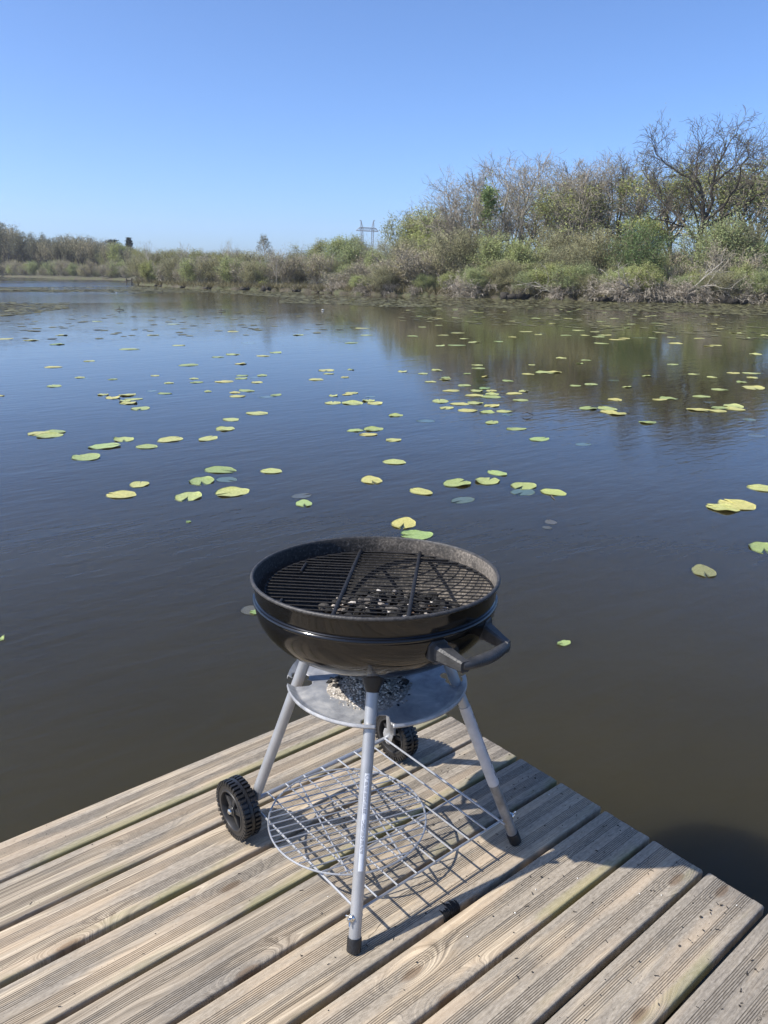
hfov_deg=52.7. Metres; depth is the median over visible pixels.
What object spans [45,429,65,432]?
lily pad
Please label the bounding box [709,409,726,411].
lily pad
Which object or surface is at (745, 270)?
willow shrub
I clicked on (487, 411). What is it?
lily pad
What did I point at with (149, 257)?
willow shrub
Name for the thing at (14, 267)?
bare shrub
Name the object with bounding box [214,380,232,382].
lily pad
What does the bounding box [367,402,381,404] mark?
lily pad
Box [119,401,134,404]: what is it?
lily pad
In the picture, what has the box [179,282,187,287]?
mud hummock
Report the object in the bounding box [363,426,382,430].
lily pad
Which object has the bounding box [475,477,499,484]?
lily pad
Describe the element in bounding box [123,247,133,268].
wood tree
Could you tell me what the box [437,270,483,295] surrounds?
dead brush
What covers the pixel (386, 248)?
willow shrub
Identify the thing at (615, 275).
willow shrub
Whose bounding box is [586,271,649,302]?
dead brush
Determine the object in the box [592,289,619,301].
mud hummock
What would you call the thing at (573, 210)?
oak tree
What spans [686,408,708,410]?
lily pad
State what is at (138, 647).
water
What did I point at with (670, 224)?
oak tree
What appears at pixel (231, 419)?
lily pad
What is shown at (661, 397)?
lily pad
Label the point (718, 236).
willow shrub
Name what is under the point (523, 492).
lily pad
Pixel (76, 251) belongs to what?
wood tree
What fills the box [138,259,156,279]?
willow shrub
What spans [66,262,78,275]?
willow shrub
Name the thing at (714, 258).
bare shrub
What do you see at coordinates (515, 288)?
dead brush
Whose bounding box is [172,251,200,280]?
willow shrub
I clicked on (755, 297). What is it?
dead brush
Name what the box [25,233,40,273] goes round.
wood tree
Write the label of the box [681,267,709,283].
willow shrub
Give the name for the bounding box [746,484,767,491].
lily pad
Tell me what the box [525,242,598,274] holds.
willow shrub
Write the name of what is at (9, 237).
wood tree
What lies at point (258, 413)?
lily pad
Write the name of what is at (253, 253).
willow shrub
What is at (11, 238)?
wood tree
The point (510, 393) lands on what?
lily pad
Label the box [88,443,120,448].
lily pad
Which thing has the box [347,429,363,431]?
lily pad
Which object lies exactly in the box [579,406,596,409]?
lily pad
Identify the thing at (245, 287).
mud hummock
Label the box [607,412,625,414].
lily pad
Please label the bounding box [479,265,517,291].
willow shrub
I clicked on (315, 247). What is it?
leafy tree
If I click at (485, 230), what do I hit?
bare tree
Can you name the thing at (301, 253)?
thin tree
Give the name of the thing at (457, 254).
willow shrub
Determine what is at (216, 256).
leafy tree
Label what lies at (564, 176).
bare tree
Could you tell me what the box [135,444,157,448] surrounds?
lily pad
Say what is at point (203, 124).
sky
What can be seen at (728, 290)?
fallen branch
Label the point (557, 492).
lily pad
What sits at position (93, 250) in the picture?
wood tree
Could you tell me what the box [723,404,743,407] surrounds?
lily pad
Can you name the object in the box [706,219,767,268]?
willow shrub
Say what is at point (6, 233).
wood tree
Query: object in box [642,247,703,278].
bare shrub
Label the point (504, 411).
lily pad
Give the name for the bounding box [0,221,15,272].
wood tree
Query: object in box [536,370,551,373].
lily pad
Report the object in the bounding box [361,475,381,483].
lily pad
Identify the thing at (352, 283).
willow shrub
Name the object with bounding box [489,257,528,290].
willow shrub
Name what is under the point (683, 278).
willow shrub
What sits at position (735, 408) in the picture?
lily pad
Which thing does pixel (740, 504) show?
lily pad
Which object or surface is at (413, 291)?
dead brush
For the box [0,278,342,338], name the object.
lily leaves
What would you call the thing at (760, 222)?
oak tree
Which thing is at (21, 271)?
bare shrub
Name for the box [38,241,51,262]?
wood tree
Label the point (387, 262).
bare shrub
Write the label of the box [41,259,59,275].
willow shrub
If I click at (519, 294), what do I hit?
mud hummock
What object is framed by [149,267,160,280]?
willow shrub
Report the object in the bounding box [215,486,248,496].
lily pad
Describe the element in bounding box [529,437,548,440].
lily pad
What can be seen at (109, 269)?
bare shrub
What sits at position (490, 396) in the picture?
lily pad
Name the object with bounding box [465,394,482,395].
lily pad
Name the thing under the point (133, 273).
bare shrub
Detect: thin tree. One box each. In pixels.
[136,239,158,265]
[176,242,193,261]
[220,237,235,260]
[222,246,239,260]
[270,249,286,281]
[294,244,309,282]
[353,233,377,254]
[373,233,389,259]
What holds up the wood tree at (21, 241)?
on the ground
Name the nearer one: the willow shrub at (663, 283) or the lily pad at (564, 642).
the lily pad at (564, 642)
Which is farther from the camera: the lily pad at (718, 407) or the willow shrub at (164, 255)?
the willow shrub at (164, 255)
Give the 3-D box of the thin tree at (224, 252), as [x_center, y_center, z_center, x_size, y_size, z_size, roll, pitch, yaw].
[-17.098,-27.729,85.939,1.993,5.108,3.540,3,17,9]
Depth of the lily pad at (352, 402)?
11.28 m
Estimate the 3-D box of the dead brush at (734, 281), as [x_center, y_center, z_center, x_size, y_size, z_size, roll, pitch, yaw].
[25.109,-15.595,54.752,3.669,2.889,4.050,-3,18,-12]
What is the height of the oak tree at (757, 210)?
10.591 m
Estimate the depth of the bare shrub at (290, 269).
80.22 m
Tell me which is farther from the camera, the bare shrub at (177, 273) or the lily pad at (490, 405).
the bare shrub at (177, 273)
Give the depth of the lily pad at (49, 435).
8.85 m
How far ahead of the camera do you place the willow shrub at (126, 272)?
143.34 m
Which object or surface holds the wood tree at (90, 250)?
on the ground
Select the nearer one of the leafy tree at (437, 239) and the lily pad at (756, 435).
the lily pad at (756, 435)
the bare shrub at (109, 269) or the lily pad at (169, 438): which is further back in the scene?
the bare shrub at (109, 269)
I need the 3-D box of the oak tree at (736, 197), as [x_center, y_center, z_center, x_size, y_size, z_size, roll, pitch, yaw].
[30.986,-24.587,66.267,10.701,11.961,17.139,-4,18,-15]
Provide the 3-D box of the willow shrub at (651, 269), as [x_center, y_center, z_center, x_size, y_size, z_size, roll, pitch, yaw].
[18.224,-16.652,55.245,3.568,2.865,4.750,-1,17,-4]
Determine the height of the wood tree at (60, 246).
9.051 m
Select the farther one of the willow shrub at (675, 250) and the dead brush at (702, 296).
the willow shrub at (675, 250)
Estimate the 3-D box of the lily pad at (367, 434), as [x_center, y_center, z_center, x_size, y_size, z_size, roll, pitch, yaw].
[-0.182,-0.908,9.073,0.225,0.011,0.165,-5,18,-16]
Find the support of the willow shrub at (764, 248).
on the ground
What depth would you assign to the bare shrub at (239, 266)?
81.63 m
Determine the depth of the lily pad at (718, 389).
12.95 m
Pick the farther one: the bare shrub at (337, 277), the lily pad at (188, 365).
the bare shrub at (337, 277)
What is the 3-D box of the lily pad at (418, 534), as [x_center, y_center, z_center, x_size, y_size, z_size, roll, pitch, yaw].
[0.239,0.163,5.603,0.236,0.020,0.203,-1,17,-5]
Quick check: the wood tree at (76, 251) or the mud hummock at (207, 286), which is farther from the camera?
the wood tree at (76, 251)
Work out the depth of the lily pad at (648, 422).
10.00 m
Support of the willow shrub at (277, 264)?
on the ground
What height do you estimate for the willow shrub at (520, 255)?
5.202 m
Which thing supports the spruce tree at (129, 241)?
on the ground
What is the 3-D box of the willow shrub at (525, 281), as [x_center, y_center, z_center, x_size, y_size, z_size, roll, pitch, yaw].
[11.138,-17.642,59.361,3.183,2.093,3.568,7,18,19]
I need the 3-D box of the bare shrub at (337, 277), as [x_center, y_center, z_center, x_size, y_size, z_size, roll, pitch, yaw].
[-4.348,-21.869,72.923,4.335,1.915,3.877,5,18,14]
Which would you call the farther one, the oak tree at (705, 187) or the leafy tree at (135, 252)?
the leafy tree at (135, 252)
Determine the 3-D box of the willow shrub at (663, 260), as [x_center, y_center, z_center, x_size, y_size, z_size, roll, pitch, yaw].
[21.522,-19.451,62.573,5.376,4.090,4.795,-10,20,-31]
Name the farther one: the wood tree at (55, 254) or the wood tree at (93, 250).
the wood tree at (55, 254)
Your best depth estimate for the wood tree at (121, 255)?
149.48 m
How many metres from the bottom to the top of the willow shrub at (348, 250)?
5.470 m
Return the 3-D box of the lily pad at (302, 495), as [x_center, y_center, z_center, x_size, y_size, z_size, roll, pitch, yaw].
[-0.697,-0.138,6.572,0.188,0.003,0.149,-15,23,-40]
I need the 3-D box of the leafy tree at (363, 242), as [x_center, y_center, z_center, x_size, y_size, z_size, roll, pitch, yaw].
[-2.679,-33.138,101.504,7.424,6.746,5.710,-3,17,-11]
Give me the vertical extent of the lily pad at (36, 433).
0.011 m
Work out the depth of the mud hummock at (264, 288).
76.46 m
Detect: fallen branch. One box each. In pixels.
[518,263,587,298]
[593,258,633,296]
[654,245,741,301]
[691,269,741,295]
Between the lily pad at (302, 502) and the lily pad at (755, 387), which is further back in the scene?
the lily pad at (755, 387)
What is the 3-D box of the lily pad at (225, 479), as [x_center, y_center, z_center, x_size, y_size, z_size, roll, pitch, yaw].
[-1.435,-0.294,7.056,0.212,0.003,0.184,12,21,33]
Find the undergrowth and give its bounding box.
[131,276,767,302]
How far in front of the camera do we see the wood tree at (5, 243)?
201.09 m
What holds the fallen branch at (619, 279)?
on the ground
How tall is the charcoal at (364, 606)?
0.058 m
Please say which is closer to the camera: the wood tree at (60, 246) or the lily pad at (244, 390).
the lily pad at (244, 390)
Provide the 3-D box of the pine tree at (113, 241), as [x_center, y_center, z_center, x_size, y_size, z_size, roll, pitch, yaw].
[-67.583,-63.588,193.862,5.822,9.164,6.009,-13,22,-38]
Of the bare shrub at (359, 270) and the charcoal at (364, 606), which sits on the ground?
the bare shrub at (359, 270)
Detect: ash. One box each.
[326,675,412,711]
[332,589,447,616]
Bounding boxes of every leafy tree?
[94,249,110,264]
[105,240,131,275]
[127,247,150,273]
[143,248,169,265]
[162,246,191,278]
[184,247,209,279]
[207,250,229,264]
[287,237,335,259]
[304,234,368,262]
[341,233,385,256]
[373,212,430,258]
[388,203,435,254]
[390,205,476,259]
[420,224,465,253]
[680,252,697,265]
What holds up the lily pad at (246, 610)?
on the water
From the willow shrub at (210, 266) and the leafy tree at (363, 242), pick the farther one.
the leafy tree at (363, 242)
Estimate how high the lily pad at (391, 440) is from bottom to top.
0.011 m
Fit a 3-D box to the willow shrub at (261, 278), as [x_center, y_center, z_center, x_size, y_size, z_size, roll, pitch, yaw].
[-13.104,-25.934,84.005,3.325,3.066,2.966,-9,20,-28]
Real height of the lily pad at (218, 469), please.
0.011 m
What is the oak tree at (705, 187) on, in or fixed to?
on the ground
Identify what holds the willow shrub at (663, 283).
on the ground
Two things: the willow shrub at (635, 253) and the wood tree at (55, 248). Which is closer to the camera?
the willow shrub at (635, 253)
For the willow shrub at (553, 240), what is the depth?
64.24 m
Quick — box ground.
[0,272,767,303]
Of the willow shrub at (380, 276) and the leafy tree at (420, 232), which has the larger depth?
the leafy tree at (420, 232)
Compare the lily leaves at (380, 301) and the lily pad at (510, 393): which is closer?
the lily pad at (510, 393)
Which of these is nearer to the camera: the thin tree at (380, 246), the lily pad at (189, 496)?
the lily pad at (189, 496)
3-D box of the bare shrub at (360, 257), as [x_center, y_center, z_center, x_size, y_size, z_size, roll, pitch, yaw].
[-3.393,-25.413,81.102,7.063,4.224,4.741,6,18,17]
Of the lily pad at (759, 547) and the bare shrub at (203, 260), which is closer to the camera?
the lily pad at (759, 547)
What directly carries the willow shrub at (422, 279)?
on the ground
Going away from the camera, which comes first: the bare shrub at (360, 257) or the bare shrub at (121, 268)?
the bare shrub at (360, 257)
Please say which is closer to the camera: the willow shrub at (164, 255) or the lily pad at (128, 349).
the lily pad at (128, 349)
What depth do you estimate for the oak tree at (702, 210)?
62.54 m
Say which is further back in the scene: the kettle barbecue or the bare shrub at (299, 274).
the bare shrub at (299, 274)
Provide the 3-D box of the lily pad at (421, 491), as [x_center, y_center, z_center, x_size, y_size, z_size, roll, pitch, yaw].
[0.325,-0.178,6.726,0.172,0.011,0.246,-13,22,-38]
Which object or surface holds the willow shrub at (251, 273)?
on the ground
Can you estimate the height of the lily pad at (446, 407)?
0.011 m
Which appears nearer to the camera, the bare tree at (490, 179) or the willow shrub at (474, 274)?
the willow shrub at (474, 274)
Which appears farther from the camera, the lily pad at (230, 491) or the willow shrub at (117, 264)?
the willow shrub at (117, 264)
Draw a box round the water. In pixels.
[0,277,767,1023]
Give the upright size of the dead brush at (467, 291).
2.700 m
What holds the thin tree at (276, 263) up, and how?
on the ground
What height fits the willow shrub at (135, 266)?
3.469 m
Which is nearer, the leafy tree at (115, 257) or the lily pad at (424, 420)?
the lily pad at (424, 420)
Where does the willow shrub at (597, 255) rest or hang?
on the ground
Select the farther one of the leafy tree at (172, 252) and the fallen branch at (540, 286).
the leafy tree at (172, 252)
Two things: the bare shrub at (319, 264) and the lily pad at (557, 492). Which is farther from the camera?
the bare shrub at (319, 264)
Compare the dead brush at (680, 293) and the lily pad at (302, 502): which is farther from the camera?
the dead brush at (680, 293)
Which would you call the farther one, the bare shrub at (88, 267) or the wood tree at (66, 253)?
the wood tree at (66, 253)
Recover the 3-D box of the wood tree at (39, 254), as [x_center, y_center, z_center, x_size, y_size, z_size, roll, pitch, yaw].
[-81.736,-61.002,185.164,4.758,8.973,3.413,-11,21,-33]
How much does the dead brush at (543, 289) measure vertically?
2.805 m
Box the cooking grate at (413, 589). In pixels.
[264,549,493,616]
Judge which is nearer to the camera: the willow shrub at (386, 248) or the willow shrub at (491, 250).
the willow shrub at (491, 250)
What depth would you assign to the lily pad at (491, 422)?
9.87 m
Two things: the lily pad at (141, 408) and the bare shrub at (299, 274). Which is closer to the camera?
the lily pad at (141, 408)
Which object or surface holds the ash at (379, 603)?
on the ash bed
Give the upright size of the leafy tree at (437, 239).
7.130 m
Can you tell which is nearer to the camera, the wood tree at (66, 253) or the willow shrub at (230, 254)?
the willow shrub at (230, 254)
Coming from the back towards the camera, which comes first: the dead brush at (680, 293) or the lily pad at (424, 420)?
the dead brush at (680, 293)
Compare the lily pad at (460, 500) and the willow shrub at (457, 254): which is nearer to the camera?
the lily pad at (460, 500)
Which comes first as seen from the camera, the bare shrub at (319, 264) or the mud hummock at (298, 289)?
the mud hummock at (298, 289)
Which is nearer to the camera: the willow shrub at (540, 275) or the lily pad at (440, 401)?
the lily pad at (440, 401)
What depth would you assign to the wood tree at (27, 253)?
196.29 m
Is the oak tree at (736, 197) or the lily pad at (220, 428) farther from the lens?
the oak tree at (736, 197)
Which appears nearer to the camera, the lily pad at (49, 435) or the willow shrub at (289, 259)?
the lily pad at (49, 435)
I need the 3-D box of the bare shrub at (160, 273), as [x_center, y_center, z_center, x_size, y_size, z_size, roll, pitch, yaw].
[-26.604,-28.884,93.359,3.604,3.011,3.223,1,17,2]
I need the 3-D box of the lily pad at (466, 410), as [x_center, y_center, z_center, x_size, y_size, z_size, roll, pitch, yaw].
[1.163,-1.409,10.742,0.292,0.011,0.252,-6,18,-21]
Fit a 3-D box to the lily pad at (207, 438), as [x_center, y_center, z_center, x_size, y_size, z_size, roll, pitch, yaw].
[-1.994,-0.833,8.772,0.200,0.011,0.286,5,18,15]
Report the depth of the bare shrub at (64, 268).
162.51 m
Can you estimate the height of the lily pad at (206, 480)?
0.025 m
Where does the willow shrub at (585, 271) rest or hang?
on the ground
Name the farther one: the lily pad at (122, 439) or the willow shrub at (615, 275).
the willow shrub at (615, 275)
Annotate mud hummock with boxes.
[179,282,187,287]
[203,283,215,288]
[236,282,251,289]
[260,282,277,290]
[292,285,303,291]
[495,286,533,298]
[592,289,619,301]
[714,289,754,303]
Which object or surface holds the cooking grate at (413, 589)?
in the kettle barbecue
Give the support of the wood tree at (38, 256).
on the ground
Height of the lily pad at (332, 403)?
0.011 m
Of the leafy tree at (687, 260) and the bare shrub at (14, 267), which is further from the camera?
the bare shrub at (14, 267)
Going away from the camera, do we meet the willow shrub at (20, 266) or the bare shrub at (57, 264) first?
the bare shrub at (57, 264)
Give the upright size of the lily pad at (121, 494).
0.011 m
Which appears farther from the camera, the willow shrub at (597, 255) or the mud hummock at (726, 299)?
the willow shrub at (597, 255)
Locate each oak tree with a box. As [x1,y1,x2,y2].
[520,176,624,249]
[525,159,621,248]
[580,149,661,249]
[584,152,725,247]
[615,105,767,257]
[615,156,708,253]
[654,142,767,239]
[658,165,767,249]
[669,152,767,238]
[717,164,767,241]
[745,177,767,227]
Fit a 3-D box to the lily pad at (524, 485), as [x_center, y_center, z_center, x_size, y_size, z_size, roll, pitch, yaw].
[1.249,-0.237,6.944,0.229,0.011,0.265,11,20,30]
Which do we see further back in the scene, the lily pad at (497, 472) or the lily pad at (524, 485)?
the lily pad at (497, 472)
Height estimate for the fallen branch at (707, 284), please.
4.960 m
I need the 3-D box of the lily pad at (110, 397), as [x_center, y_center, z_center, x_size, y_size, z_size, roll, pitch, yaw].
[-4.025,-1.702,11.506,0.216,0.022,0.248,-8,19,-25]
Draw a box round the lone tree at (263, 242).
[256,234,271,280]
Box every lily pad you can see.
[27,431,48,435]
[36,432,62,437]
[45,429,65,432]
[71,453,99,460]
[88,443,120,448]
[105,396,119,398]
[105,490,135,497]
[113,437,133,441]
[119,348,137,349]
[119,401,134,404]
[124,398,142,399]
[129,481,148,487]
[131,406,149,409]
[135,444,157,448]
[157,436,182,441]
[175,491,201,501]
[178,364,197,365]
[189,476,213,485]
[198,436,217,440]
[204,466,235,472]
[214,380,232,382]
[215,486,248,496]
[216,426,234,430]
[216,477,236,481]
[223,418,238,420]
[239,389,253,391]
[240,605,254,614]
[246,411,267,414]
[260,468,281,472]
[291,493,310,497]
[295,499,311,506]
[325,401,340,404]
[341,400,362,404]
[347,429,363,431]
[359,433,377,435]
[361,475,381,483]
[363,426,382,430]
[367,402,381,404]
[382,459,405,463]
[386,438,400,441]
[388,413,402,416]
[391,517,415,528]
[401,530,432,539]
[409,488,432,494]
[417,419,434,421]
[432,399,448,402]
[439,406,453,409]
[443,478,470,486]
[450,402,468,404]
[451,497,474,503]
[458,409,477,411]
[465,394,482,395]
[467,401,482,403]
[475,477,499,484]
[481,395,500,397]
[481,410,494,413]
[484,404,498,406]
[485,420,497,423]
[487,470,506,475]
[496,410,512,412]
[506,392,521,394]
[506,427,526,430]
[510,482,535,489]
[511,489,534,495]
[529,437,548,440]
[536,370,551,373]
[540,488,566,495]
[545,520,556,523]
[557,640,570,645]
[575,443,591,445]
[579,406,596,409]
[597,406,616,409]
[600,410,615,412]
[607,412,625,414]
[608,398,621,400]
[638,421,655,423]
[659,396,674,398]
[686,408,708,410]
[691,564,716,576]
[692,395,709,397]
[705,504,739,511]
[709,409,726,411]
[711,388,726,390]
[711,406,728,408]
[717,499,755,509]
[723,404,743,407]
[724,407,744,410]
[742,386,764,389]
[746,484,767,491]
[748,434,765,437]
[749,542,767,553]
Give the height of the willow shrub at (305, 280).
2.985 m
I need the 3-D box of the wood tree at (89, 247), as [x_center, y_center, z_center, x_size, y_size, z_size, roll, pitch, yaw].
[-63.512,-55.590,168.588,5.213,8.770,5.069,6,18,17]
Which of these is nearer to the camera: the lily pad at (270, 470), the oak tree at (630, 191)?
the lily pad at (270, 470)
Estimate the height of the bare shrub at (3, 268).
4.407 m
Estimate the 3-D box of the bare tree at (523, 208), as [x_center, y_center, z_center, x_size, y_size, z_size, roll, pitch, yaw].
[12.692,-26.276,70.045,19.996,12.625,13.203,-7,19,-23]
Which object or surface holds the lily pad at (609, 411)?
on the water
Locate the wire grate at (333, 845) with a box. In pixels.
[267,768,426,875]
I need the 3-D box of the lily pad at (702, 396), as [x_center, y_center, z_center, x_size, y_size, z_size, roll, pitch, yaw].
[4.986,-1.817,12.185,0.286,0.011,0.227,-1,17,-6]
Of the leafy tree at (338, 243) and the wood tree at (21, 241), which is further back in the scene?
the wood tree at (21, 241)
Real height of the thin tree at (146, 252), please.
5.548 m
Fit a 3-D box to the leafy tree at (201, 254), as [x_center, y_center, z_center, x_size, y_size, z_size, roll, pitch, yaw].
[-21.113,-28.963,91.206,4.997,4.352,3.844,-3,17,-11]
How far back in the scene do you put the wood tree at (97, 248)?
165.09 m
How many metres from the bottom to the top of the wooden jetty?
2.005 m
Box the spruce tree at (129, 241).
[124,237,132,249]
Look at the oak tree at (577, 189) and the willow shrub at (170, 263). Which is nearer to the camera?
the oak tree at (577, 189)
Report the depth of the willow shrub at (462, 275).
63.67 m
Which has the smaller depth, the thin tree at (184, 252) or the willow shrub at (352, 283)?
the willow shrub at (352, 283)
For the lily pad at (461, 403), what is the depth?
11.29 m
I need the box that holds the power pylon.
[356,220,377,247]
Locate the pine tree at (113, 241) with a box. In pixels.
[105,239,121,246]
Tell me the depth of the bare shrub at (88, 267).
155.30 m
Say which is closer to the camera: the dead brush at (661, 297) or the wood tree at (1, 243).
the dead brush at (661, 297)
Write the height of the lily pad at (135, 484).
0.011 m
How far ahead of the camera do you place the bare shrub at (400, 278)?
66.56 m
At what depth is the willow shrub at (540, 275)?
58.22 m
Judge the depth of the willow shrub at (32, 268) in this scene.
177.86 m
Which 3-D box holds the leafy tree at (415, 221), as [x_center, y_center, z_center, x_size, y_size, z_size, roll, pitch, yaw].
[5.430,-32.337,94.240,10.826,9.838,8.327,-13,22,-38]
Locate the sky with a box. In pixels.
[0,0,767,265]
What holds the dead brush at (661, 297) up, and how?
on the ground
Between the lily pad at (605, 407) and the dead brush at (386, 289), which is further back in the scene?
the dead brush at (386, 289)
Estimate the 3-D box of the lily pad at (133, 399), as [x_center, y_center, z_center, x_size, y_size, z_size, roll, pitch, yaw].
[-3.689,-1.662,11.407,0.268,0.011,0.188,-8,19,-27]
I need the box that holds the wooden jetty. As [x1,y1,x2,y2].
[0,714,767,1023]
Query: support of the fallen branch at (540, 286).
on the ground
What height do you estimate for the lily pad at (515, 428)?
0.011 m
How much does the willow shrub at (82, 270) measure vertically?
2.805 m
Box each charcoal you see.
[318,587,459,616]
[326,675,409,705]
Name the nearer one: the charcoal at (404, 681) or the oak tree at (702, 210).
the charcoal at (404, 681)
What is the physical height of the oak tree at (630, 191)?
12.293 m
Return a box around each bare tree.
[396,180,537,263]
[414,148,618,269]
[416,172,506,264]
[422,158,585,252]
[497,158,630,249]
[545,148,670,254]
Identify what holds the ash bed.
in the kettle barbecue
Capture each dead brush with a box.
[323,279,350,291]
[349,280,382,294]
[379,282,399,294]
[405,284,428,295]
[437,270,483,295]
[447,273,498,297]
[505,281,528,293]
[524,272,563,298]
[543,279,586,299]
[574,276,610,300]
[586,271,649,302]
[621,269,680,302]
[651,276,715,302]
[684,279,729,303]
[716,272,766,299]
[737,271,767,304]
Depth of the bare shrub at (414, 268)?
64.91 m
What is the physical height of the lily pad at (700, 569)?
0.011 m
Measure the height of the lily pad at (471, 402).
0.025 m
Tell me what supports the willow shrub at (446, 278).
on the ground
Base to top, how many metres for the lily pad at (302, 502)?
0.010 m
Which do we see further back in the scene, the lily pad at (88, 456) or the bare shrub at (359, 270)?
the bare shrub at (359, 270)
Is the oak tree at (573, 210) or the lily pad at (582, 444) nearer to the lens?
the lily pad at (582, 444)
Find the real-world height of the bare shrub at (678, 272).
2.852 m
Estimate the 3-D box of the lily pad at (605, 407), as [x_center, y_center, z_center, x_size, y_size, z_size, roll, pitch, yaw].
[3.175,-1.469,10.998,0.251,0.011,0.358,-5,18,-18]
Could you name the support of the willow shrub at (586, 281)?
on the ground
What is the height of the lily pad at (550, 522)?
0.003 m
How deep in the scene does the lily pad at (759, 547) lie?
5.42 m
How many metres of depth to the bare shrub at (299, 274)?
83.87 m
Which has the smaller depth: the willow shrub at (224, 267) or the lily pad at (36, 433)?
the lily pad at (36, 433)
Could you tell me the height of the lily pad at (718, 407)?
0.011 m
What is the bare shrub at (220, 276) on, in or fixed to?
on the ground
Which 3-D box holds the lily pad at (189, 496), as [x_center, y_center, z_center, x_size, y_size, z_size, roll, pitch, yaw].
[-1.641,-0.136,6.502,0.223,0.025,0.279,0,17,-2]
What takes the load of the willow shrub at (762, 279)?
on the ground
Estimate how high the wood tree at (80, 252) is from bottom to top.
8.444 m
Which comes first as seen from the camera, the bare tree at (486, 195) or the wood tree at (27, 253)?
the bare tree at (486, 195)
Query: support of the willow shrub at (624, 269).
on the ground
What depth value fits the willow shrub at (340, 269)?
79.36 m
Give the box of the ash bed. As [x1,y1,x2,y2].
[318,605,438,615]
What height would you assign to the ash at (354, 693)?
0.034 m
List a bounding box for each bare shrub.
[0,249,27,272]
[0,260,10,274]
[7,259,30,274]
[19,268,37,274]
[49,258,69,275]
[57,260,82,275]
[78,260,107,276]
[91,264,109,276]
[93,258,126,276]
[115,265,128,277]
[130,266,150,281]
[147,263,171,282]
[172,260,192,281]
[187,253,218,282]
[213,262,230,283]
[227,257,256,284]
[258,247,307,284]
[272,262,306,283]
[297,250,339,284]
[319,270,350,286]
[325,250,368,273]
[341,260,378,283]
[367,257,409,286]
[370,241,454,287]
[388,238,479,287]
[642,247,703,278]
[659,260,695,282]
[678,238,767,287]
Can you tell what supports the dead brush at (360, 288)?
on the ground
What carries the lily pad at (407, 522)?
on the water
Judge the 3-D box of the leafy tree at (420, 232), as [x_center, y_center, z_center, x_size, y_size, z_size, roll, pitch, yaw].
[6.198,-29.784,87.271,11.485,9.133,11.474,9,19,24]
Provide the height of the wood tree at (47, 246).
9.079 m
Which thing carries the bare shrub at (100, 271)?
on the ground
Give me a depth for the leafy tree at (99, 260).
161.90 m
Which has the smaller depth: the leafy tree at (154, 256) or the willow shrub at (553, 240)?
the willow shrub at (553, 240)
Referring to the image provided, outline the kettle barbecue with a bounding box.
[216,536,520,954]
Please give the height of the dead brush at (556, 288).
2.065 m
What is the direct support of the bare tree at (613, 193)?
on the ground
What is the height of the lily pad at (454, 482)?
0.022 m
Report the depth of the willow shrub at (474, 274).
60.70 m
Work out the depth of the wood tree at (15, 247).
194.28 m
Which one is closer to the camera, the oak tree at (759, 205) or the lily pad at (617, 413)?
the lily pad at (617, 413)
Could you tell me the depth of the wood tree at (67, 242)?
170.78 m
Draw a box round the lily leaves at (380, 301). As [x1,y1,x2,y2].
[135,286,767,337]
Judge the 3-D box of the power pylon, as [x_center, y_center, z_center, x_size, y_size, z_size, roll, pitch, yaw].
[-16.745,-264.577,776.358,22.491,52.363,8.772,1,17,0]
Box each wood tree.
[0,220,17,264]
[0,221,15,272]
[0,221,21,259]
[0,227,13,262]
[0,228,5,254]
[2,236,27,272]
[6,232,22,261]
[10,229,33,262]
[21,243,32,260]
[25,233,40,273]
[34,238,44,262]
[34,238,55,262]
[34,248,45,265]
[38,238,59,260]
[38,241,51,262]
[43,236,66,274]
[46,243,61,260]
[47,235,66,274]
[54,232,78,263]
[59,240,73,260]
[68,236,89,263]
[68,238,84,264]
[81,237,98,265]
[84,235,96,266]
[84,238,103,272]
[92,243,104,265]
[94,241,106,262]
[114,243,130,276]
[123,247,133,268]
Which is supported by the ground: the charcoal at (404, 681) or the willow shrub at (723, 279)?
the willow shrub at (723, 279)
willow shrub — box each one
[5,264,17,274]
[17,264,29,274]
[19,259,44,274]
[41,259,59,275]
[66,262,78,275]
[75,265,93,276]
[106,260,126,276]
[119,257,146,280]
[122,267,133,277]
[128,252,160,265]
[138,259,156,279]
[143,247,185,279]
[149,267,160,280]
[159,257,182,281]
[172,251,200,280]
[174,256,205,282]
[195,256,222,282]
[205,248,246,281]
[213,254,244,283]
[222,250,270,282]
[237,260,268,283]
[255,260,277,283]
[268,254,285,281]
[285,249,312,282]
[286,261,312,283]
[322,238,365,278]
[331,262,352,283]
[349,274,367,287]
[357,264,410,291]
[361,245,390,283]
[367,236,425,285]
[411,273,437,288]
[419,222,492,287]
[437,271,462,290]
[454,263,476,282]
[459,265,492,290]
[465,229,522,287]
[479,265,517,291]
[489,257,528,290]
[494,233,557,286]
[511,267,543,290]
[521,259,585,292]
[524,224,589,271]
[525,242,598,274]
[541,261,605,292]
[562,222,626,278]
[575,272,603,291]
[593,212,677,293]
[598,269,637,292]
[601,264,636,287]
[621,259,666,295]
[644,250,673,279]
[657,277,669,291]
[662,202,767,279]
[663,246,691,280]
[667,273,703,294]
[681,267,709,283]
[687,270,741,297]
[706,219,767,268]
[723,260,757,284]
[730,266,767,295]
[738,234,767,272]
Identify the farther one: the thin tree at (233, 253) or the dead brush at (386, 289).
the thin tree at (233, 253)
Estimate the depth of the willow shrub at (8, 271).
188.27 m
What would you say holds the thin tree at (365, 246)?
on the ground
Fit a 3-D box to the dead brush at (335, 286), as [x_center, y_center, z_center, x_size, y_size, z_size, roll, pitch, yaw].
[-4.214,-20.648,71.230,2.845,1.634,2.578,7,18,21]
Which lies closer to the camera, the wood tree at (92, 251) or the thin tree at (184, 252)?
the thin tree at (184, 252)

